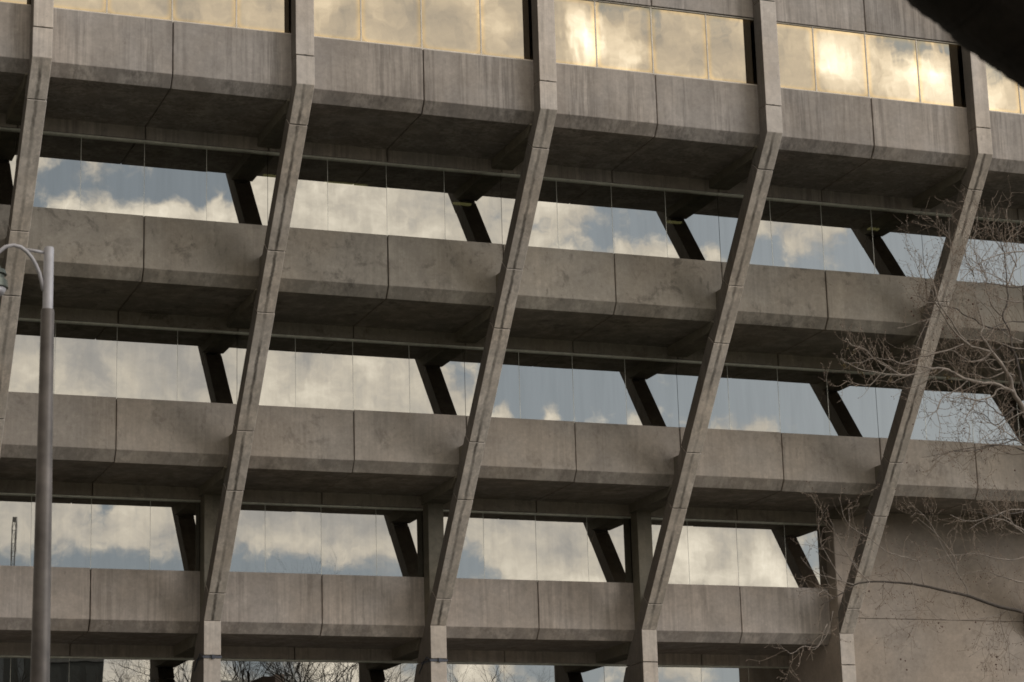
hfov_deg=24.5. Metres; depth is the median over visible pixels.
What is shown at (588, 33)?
window
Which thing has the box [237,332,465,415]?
window
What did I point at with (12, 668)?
window
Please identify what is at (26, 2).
window
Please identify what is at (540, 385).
window
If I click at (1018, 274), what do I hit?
window
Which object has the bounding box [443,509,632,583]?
window
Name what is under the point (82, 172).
window
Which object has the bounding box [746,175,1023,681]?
bare tree
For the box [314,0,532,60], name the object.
window
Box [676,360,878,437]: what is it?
window
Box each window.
[0,0,30,4]
[0,127,17,204]
[0,492,200,571]
[0,655,183,681]
[9,318,237,403]
[16,129,267,224]
[54,0,290,33]
[184,658,400,681]
[230,502,423,577]
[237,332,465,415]
[268,151,502,247]
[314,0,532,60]
[401,661,604,681]
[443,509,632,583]
[464,346,679,430]
[501,173,720,261]
[554,0,757,85]
[604,664,788,681]
[651,517,828,590]
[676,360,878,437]
[718,193,924,277]
[777,22,965,107]
[875,373,1023,445]
[920,211,1023,288]
[985,63,1023,114]
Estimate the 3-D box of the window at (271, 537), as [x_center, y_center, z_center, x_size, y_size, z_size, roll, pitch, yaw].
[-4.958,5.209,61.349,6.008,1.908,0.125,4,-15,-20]
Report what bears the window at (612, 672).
in the concrete building
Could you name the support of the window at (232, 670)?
in the concrete building
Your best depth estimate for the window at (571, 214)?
59.98 m
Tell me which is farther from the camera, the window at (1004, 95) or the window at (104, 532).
the window at (1004, 95)
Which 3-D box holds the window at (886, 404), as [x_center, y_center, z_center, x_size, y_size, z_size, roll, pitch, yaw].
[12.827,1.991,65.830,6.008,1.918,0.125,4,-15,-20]
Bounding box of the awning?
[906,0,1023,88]
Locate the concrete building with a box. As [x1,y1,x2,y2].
[0,0,1023,681]
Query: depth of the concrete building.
59.88 m
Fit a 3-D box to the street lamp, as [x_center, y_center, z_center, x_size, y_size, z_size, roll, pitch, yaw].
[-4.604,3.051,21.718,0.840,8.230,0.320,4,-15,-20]
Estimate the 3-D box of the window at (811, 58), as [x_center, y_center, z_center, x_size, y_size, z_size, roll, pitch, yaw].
[9.063,-7.024,60.287,6.032,1.817,0.095,4,-15,-20]
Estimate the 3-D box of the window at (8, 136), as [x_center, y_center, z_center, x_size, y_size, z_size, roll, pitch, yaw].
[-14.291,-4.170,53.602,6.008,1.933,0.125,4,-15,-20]
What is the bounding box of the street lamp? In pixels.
[0,243,53,681]
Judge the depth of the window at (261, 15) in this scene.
54.16 m
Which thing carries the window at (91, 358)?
in the concrete building
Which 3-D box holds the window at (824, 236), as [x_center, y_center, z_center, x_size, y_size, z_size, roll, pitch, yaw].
[8.161,-2.705,61.955,6.008,1.933,0.125,4,-15,-20]
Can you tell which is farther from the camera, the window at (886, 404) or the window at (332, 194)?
the window at (886, 404)
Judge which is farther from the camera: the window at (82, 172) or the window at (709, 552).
the window at (709, 552)
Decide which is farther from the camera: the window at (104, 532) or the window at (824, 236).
the window at (824, 236)

